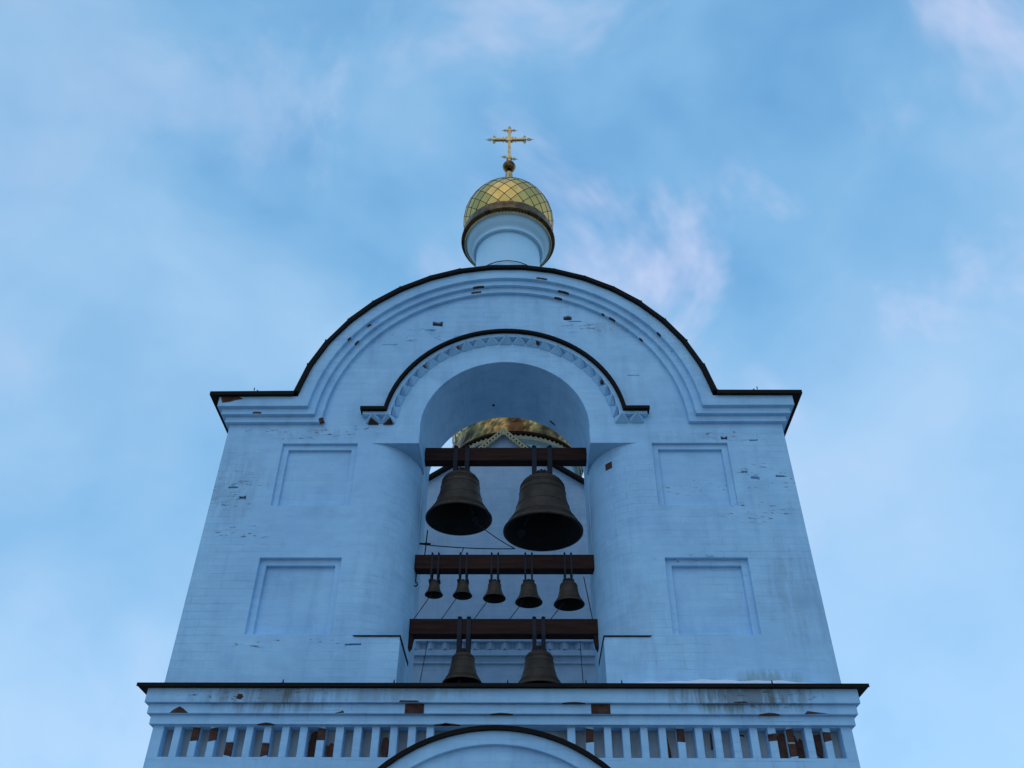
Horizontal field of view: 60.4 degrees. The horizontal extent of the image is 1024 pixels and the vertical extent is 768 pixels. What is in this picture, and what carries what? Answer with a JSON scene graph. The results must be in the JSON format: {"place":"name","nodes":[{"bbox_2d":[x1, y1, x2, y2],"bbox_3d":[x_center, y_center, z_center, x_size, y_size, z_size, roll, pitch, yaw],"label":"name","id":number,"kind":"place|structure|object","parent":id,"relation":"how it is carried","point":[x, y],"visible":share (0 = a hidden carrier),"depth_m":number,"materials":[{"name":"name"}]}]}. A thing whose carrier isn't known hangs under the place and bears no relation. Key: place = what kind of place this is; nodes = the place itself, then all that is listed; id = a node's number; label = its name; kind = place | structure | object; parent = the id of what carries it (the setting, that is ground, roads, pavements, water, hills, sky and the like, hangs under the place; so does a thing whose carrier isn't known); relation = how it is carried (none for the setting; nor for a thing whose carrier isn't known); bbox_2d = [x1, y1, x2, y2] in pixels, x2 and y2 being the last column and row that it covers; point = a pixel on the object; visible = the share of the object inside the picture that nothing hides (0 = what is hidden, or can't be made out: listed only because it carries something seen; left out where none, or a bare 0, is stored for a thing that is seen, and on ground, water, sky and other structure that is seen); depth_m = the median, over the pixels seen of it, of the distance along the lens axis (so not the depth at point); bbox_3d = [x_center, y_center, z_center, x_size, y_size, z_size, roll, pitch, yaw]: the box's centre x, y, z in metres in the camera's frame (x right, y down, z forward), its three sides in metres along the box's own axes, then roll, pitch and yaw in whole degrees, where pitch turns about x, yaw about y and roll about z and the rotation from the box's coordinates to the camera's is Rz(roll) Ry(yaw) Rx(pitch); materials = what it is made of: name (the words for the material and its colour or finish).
{"place":"outdoors","nodes":[
{"label":"outdoors","id":0,"kind":"place"},
{"bbox_2d":[412,417,595,682],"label":"church","id":1,"kind":"structure","parent":0,"point":[499,660],"depth_m":12.74,"materials":[{"name":"paint"}]},
{"bbox_2d":[0,0,1023,767],"label":"sky","id":2,"kind":"structure","parent":0,"point":[824,199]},
{"bbox_2d":[641,679,802,682],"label":"snow","id":3,"kind":"structure","parent":0,"point":[726,681],"depth_m":7.70,"materials":[{"name":"white snow"}]},
{"label":"ground","id":4,"kind":"structure","parent":0,"visible":0},
{"bbox_2d":[136,125,869,767],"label":"bell tower","id":5,"kind":"structure","parent":4,"relation":"on","point":[292,635],"depth_m":8.66,"materials":[{"name":"paint"}]},
{"bbox_2d":[419,530,430,554],"bbox_3d":[-0.952,1.749,9.478,0.151,0.390,0.031,0,-39,1],"label":"iron rod","id":6,"kind":"object","parent":5,"relation":"attached to","point":[425,543],"visible":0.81,"depth_m":9.49,"materials":[{"name":"black metal"}]},
{"bbox_2d":[420,544,514,548],"bbox_3d":[-0.492,1.747,9.472,1.052,0.091,0.011,-2,-39,2],"label":"wire","id":7,"kind":"object","parent":6,"relation":"attached to","point":[468,548],"visible":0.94,"depth_m":9.45,"materials":[{"name":"black metal"}]},
{"bbox_2d":[408,619,598,651],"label":"bell beam","id":8,"kind":"structure","parent":5,"relation":"attached to","point":[509,628],"depth_m":8.70,"materials":[{"name":"brown wood"}]},
{"bbox_2d":[420,641,427,681],"bbox_3d":[-0.880,2.811,8.604,0.078,0.621,0.007,0,-39,1],"label":"cord","id":9,"kind":"object","parent":8,"relation":"hanging from","point":[423,661],"visible":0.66,"depth_m":8.66,"materials":[{"name":"fabric"}]},
{"bbox_2d":[442,616,481,682],"bbox_3d":[-0.475,2.623,8.617,0.384,0.658,0.384,0,-39,1],"label":"bell","id":10,"kind":"object","parent":8,"relation":"hanging from","point":[462,669],"visible":0.82,"depth_m":8.49,"materials":[{"name":"brown metal"}]},
{"bbox_2d":[518,616,560,682],"bbox_3d":[0.265,2.643,8.591,0.472,0.712,0.472,0,-39,1],"label":"bell","id":11,"kind":"object","parent":8,"relation":"hanging from","point":[539,667],"visible":0.79,"depth_m":8.42,"materials":[{"name":"brown metal"}]},
{"bbox_2d":[580,644,582,679],"bbox_3d":[0.685,2.807,8.585,0.028,0.620,0.007,0,-39,1],"label":"cord","id":12,"kind":"object","parent":8,"relation":"hanging from","point":[581,661],"visible":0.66,"depth_m":8.64,"materials":[{"name":"fabric"}]},
{"bbox_2d":[414,555,594,573],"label":"bell beam","id":13,"kind":"structure","parent":5,"relation":"attached to","point":[514,564],"depth_m":9.14,"materials":[{"name":"brown wood"}]},
{"bbox_2d":[425,552,442,598],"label":"bell","id":14,"kind":"object","parent":13,"relation":"hanging from","point":[434,591],"visible":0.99,"depth_m":9.06,"materials":[{"name":"brown metal"}]},
{"bbox_2d":[453,552,471,599],"bbox_3d":[-0.504,1.992,9.121,0.200,0.452,0.200,0,-39,1],"label":"bell","id":15,"kind":"object","parent":13,"relation":"hanging from","point":[462,592],"visible":0.98,"depth_m":9.05,"materials":[{"name":"brown metal"}]},
{"bbox_2d":[483,552,505,603],"bbox_3d":[-0.178,2.003,9.108,0.233,0.483,0.233,0,-39,1],"label":"bell","id":16,"kind":"object","parent":13,"relation":"hanging from","point":[494,594],"visible":1,"depth_m":9.03,"materials":[{"name":"brown metal"}]},
{"bbox_2d":[515,552,542,607],"bbox_3d":[0.172,2.019,9.090,0.280,0.526,0.280,0,-39,1],"label":"bell","id":17,"kind":"object","parent":13,"relation":"hanging from","point":[528,597],"visible":1,"depth_m":9.00,"materials":[{"name":"brown metal"}]},
{"bbox_2d":[554,552,584,610],"bbox_3d":[0.581,2.027,9.077,0.315,0.550,0.315,0,-39,1],"label":"bell","id":18,"kind":"object","parent":13,"relation":"hanging from","point":[569,598],"visible":1,"depth_m":8.99,"materials":[{"name":"brown metal"}]},
{"bbox_2d":[583,577,592,618],"bbox_3d":[0.799,2.286,9.017,0.110,0.676,0.009,3,-39,-4],"label":"cord","id":19,"kind":"object","parent":13,"relation":"hanging from","point":[588,598],"visible":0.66,"depth_m":9.07,"materials":[{"name":"fabric"}]},
{"bbox_2d":[425,448,586,466],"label":"bell beam","id":20,"kind":"structure","parent":5,"relation":"attached to","point":[478,457],"depth_m":9.98,"materials":[{"name":"brown wood"}]},
{"bbox_2d":[425,445,491,535],"bbox_3d":[-0.574,1.120,9.817,0.724,0.933,0.724,0,-39,1],"label":"bell","id":21,"kind":"object","parent":20,"relation":"hanging from","point":[458,508],"visible":0.99,"depth_m":9.71,"materials":[{"name":"brown metal"}]},
{"bbox_2d":[476,523,513,547],"bbox_3d":[-0.182,1.633,9.491,0.440,0.294,0.010,5,-39,-6],"label":"bell rope","id":22,"kind":"object","parent":21,"relation":"hanging from","point":[494,536],"visible":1,"depth_m":9.48,"materials":[{"name":"fabric"}]},
{"bbox_2d":[503,445,582,551],"bbox_3d":[0.337,1.182,9.755,0.860,1.097,0.860,0,-39,1],"label":"bell","id":23,"kind":"object","parent":20,"relation":"hanging from","point":[543,518],"visible":1,"depth_m":9.62,"materials":[{"name":"brown metal"}]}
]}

